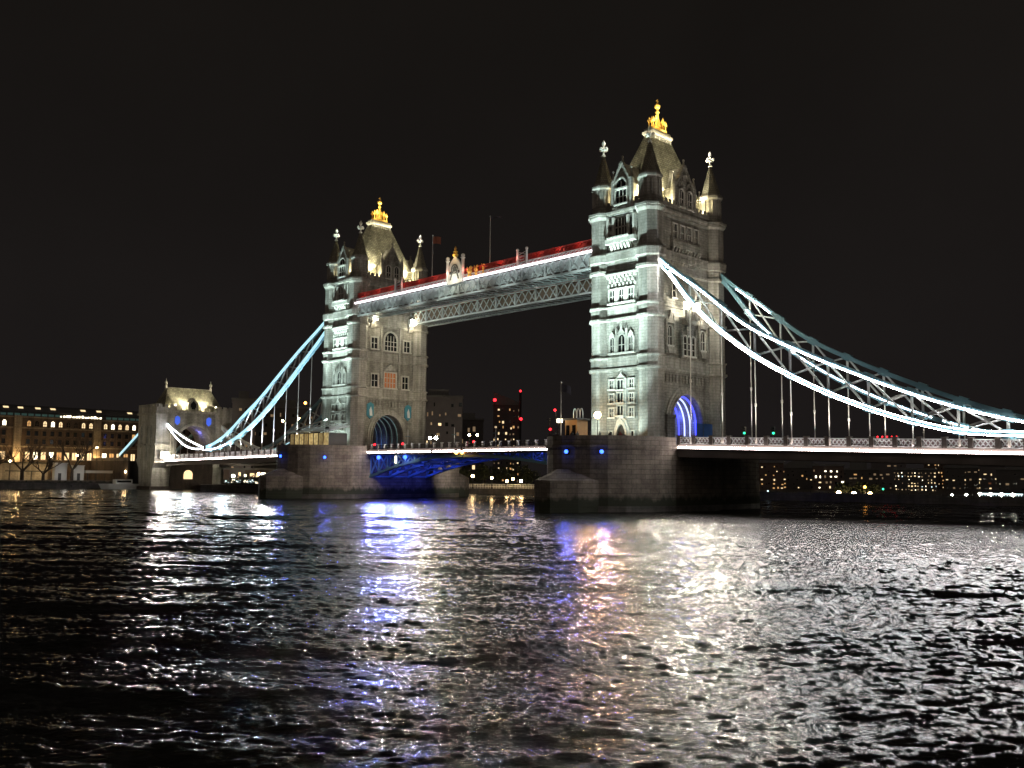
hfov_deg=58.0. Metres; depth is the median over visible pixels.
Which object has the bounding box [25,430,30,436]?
window
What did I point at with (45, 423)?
window
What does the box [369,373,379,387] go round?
window
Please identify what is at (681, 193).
window
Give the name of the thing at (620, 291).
window
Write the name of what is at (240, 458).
side span
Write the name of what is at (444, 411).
apartment block
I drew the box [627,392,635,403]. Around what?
window
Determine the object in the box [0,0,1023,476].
sky
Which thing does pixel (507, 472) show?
leafy tree
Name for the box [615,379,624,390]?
window
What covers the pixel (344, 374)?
window
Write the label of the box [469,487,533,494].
embankment wall
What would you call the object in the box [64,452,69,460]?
shop window
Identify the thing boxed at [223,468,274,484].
riverside restaurant
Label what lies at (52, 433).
window
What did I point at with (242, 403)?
apartment block
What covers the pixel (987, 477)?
riverside flats
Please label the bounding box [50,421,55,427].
window
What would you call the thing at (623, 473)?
bridge pier
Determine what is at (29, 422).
window
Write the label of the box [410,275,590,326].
walkway
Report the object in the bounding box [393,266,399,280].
window
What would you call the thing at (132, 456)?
shop window
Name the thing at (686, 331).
bay window
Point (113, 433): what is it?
warehouse
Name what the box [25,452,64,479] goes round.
bare tree
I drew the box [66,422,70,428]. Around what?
window
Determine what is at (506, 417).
office tower
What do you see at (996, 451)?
side span
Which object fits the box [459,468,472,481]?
leafy tree
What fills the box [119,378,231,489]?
gatehouse
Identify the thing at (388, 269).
window
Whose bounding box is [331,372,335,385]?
window
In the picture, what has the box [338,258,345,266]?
window
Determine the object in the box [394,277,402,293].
walkway gate
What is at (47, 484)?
quay wall
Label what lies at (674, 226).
window
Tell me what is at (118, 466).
approach viaduct
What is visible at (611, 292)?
window
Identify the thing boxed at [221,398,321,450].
suspension chain
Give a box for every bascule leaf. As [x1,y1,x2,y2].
[367,442,502,477]
[462,439,546,464]
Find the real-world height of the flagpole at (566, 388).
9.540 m
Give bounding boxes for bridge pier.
[258,444,468,498]
[534,435,759,512]
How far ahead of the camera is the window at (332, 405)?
209.80 m
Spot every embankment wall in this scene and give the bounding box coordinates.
[200,485,257,492]
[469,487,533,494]
[760,491,1023,505]
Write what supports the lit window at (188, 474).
in the gatehouse
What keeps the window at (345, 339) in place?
in the bridge tower at (374, 374)
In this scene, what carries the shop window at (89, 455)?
in the warehouse
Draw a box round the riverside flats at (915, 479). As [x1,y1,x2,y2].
[892,468,937,490]
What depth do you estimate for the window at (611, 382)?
150.98 m
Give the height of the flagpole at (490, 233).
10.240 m
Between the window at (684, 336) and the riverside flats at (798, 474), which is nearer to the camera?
the window at (684, 336)
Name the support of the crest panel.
on the walkway at (564, 263)
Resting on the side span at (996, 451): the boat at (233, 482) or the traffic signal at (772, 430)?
the traffic signal at (772, 430)
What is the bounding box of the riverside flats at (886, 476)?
[871,463,905,489]
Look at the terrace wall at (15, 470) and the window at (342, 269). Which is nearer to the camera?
the window at (342, 269)
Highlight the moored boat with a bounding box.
[99,479,138,488]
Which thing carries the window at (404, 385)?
in the bridge tower at (374, 374)
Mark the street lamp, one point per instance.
(597, 415)
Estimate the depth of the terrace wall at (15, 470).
276.18 m
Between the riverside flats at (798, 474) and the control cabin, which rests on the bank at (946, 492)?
the riverside flats at (798, 474)
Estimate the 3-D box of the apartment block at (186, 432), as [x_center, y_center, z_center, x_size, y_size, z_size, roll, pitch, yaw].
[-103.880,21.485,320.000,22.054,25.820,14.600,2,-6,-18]
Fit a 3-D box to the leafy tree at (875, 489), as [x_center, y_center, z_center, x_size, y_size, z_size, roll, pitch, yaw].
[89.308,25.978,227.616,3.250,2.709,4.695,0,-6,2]
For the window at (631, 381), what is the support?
in the bridge tower at (649, 207)
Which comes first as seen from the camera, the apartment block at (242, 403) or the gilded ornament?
the gilded ornament
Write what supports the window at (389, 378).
in the bridge tower at (374, 374)
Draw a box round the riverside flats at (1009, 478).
[995,466,1023,491]
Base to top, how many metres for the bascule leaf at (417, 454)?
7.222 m
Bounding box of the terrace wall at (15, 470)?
[0,462,48,479]
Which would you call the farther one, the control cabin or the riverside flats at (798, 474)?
the riverside flats at (798, 474)
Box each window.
[1,419,6,425]
[1,429,6,435]
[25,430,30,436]
[26,420,31,426]
[34,431,38,436]
[40,452,45,459]
[42,421,47,427]
[42,431,46,436]
[49,431,54,436]
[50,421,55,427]
[55,452,61,460]
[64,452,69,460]
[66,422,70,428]
[71,453,76,460]
[86,453,91,460]
[130,454,134,460]
[183,470,192,478]
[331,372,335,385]
[331,404,334,411]
[332,338,336,349]
[334,404,339,412]
[334,413,339,421]
[335,370,340,385]
[337,337,341,349]
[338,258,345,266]
[338,265,345,278]
[340,413,345,421]
[341,371,346,384]
[341,403,345,410]
[342,336,347,348]
[369,336,378,349]
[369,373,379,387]
[382,371,397,389]
[383,331,398,352]
[385,265,391,279]
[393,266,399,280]
[400,376,409,390]
[402,340,411,353]
[566,425,569,434]
[572,425,575,434]
[607,288,615,305]
[607,379,615,390]
[607,393,615,404]
[607,407,615,418]
[608,336,614,354]
[613,187,628,206]
[614,177,627,189]
[615,333,625,353]
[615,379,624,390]
[615,392,624,403]
[615,405,624,416]
[616,287,624,303]
[625,285,635,302]
[626,333,635,352]
[627,377,635,389]
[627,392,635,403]
[627,406,635,417]
[629,430,635,435]
[668,324,674,346]
[670,281,677,299]
[671,222,678,239]
[678,188,685,208]
[678,224,685,241]
[678,325,696,360]
[683,335,687,356]
[686,191,693,211]
[686,226,692,243]
[688,336,691,357]
[692,336,696,358]
[693,229,699,246]
[695,288,701,304]
[701,331,706,352]
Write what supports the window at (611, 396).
in the bridge tower at (649, 207)
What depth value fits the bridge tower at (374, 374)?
211.87 m
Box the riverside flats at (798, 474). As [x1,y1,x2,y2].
[784,461,815,488]
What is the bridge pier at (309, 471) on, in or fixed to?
on the ground
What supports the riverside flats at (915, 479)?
on the bank at (946, 492)
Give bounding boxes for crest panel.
[446,246,464,285]
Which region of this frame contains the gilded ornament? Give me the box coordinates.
[467,266,471,276]
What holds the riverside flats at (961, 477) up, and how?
on the bank at (946, 492)
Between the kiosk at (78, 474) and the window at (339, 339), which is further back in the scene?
the kiosk at (78, 474)
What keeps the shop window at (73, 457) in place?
in the warehouse
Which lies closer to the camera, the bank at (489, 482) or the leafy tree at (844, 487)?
the leafy tree at (844, 487)
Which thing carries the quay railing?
on the embankment wall at (510, 491)
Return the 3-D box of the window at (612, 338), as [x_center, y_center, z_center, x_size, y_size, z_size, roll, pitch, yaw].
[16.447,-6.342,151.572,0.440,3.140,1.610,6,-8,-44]
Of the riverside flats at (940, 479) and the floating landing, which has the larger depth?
the riverside flats at (940, 479)
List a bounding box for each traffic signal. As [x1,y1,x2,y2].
[742,427,745,434]
[771,427,774,434]
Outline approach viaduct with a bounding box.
[90,457,129,479]
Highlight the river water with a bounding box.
[0,479,1023,767]
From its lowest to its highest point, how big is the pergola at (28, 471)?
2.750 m
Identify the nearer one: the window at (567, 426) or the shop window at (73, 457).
the window at (567, 426)
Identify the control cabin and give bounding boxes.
[562,408,589,434]
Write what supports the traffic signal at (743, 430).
on the side span at (996, 451)
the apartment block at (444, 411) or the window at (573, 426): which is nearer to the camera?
the window at (573, 426)
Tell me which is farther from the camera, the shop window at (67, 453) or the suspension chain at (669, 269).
the shop window at (67, 453)
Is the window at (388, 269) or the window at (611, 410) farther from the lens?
the window at (388, 269)
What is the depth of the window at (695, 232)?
156.94 m
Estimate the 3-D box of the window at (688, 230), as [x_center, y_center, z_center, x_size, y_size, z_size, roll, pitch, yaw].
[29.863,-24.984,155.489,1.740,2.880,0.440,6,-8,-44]
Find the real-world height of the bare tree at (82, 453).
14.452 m
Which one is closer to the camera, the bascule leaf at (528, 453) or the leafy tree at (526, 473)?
the bascule leaf at (528, 453)
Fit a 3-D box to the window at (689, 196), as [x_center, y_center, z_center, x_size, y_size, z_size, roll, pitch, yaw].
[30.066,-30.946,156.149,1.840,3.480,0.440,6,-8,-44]
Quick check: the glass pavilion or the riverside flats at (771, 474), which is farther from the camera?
the riverside flats at (771, 474)
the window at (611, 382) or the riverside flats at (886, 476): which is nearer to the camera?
the window at (611, 382)
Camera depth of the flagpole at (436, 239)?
192.62 m
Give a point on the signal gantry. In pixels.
(558, 422)
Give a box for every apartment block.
[178,429,229,467]
[229,391,256,484]
[254,399,314,469]
[425,389,463,472]
[462,413,483,484]
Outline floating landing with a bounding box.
[978,493,1022,496]
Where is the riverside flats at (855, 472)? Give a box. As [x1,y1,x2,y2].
[844,462,879,486]
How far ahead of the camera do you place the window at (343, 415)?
206.60 m
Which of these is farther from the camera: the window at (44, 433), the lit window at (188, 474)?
the window at (44, 433)
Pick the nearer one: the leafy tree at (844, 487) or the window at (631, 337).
the window at (631, 337)
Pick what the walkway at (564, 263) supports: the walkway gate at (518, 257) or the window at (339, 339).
the walkway gate at (518, 257)
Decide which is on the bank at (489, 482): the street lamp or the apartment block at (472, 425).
the apartment block at (472, 425)
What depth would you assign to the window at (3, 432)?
284.53 m
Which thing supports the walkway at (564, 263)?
attached to the bridge tower at (374, 374)
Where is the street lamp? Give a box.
[594,412,600,434]
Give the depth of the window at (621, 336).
150.27 m
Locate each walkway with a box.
[355,239,591,318]
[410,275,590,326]
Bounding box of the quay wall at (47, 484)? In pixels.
[0,480,112,488]
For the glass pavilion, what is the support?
on the bridge pier at (309, 471)
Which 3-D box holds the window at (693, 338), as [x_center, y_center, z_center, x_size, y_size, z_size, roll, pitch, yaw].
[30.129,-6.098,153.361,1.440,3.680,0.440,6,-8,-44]
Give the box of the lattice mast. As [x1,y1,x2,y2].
[518,390,521,482]
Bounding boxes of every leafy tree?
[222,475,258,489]
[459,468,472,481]
[473,462,494,486]
[491,463,517,485]
[517,464,540,486]
[833,482,851,492]
[852,481,869,493]
[868,484,881,493]
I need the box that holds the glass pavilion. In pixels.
[286,419,349,444]
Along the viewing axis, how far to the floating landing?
200.48 m
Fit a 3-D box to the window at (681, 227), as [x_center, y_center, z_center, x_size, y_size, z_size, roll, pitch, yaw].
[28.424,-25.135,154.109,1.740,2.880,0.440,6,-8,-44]
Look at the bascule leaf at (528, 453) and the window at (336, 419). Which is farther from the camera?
the window at (336, 419)
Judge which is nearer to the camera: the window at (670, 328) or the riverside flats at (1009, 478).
the window at (670, 328)
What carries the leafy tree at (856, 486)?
on the bank at (946, 492)
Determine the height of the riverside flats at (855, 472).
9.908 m
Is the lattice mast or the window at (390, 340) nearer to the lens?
the window at (390, 340)
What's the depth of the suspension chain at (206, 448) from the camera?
234.51 m
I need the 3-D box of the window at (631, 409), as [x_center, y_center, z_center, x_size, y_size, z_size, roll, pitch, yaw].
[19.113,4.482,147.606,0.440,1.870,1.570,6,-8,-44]
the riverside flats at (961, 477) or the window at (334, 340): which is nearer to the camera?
the window at (334, 340)
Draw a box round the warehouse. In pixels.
[0,404,178,479]
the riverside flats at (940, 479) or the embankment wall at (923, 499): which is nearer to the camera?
the embankment wall at (923, 499)
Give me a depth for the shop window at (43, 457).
291.99 m
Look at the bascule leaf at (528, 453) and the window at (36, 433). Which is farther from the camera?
the window at (36, 433)
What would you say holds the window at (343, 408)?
in the bridge tower at (374, 374)
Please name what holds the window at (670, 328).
in the bridge tower at (649, 207)
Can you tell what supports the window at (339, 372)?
in the bridge tower at (374, 374)
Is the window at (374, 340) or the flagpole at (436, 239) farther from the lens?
the window at (374, 340)
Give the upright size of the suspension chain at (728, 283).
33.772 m
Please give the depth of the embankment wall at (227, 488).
248.19 m
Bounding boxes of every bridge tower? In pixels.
[320,198,428,450]
[588,99,727,444]
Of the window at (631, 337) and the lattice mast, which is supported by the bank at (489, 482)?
the lattice mast
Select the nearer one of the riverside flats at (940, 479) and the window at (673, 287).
the window at (673, 287)
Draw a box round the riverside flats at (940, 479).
[924,464,944,488]
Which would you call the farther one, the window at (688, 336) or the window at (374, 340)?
the window at (374, 340)
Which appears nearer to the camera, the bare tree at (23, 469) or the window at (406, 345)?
the window at (406, 345)
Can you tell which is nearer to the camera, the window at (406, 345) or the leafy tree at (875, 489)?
the window at (406, 345)
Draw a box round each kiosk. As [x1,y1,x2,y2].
[52,463,67,479]
[71,465,84,479]
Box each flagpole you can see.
[432,235,440,275]
[489,216,501,262]
[560,382,570,434]
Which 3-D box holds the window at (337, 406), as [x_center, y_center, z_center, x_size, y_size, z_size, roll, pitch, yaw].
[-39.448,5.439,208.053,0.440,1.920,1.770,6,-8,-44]
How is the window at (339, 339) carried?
in the bridge tower at (374, 374)
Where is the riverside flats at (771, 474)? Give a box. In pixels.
[759,460,784,489]
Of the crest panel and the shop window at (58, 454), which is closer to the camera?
the crest panel
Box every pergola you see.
[5,470,43,478]
[84,470,112,479]
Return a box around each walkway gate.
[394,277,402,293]
[516,246,527,266]
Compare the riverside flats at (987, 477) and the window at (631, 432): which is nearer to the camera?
the window at (631, 432)
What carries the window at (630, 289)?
in the bridge tower at (649, 207)
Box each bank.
[470,480,533,486]
[760,489,1023,496]
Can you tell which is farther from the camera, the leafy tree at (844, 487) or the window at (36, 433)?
the window at (36, 433)
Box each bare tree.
[0,437,48,479]
[0,451,9,463]
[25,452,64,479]
[49,432,98,479]
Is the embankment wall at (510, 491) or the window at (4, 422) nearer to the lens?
the embankment wall at (510, 491)
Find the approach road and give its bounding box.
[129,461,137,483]
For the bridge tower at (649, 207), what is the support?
on the bridge pier at (623, 473)
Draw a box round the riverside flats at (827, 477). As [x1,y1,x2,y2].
[811,464,844,490]
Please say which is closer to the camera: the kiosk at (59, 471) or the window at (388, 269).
the window at (388, 269)
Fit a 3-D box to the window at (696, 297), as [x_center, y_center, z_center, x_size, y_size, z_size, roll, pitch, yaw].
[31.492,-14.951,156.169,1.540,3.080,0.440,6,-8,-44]
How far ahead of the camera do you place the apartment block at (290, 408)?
310.30 m
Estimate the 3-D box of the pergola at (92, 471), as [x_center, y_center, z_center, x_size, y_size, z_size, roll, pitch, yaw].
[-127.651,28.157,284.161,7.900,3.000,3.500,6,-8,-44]
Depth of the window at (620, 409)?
148.84 m
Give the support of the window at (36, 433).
in the warehouse
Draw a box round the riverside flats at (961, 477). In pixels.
[943,465,979,490]
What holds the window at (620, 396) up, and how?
in the bridge tower at (649, 207)
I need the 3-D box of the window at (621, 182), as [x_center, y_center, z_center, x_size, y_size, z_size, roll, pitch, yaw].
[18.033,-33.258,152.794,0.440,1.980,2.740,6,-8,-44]
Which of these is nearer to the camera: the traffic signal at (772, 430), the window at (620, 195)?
the traffic signal at (772, 430)
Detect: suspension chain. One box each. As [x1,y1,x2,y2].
[167,322,323,457]
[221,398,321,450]
[660,256,1023,447]
[721,273,1023,444]
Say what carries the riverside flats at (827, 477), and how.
on the bank at (946, 492)
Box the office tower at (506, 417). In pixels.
[492,392,519,483]
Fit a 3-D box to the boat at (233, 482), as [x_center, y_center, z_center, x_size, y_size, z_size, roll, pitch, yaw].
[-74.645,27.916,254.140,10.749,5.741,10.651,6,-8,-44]
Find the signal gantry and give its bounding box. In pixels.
[547,409,562,435]
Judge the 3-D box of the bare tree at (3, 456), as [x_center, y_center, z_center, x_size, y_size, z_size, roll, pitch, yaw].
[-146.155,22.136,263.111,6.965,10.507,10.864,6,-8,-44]
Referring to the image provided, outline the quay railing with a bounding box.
[469,484,534,488]
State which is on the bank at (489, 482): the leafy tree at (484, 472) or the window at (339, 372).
the leafy tree at (484, 472)
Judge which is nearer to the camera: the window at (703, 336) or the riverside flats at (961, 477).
the window at (703, 336)
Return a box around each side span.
[165,448,276,465]
[676,435,1023,466]
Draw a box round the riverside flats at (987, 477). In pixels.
[979,466,1005,489]

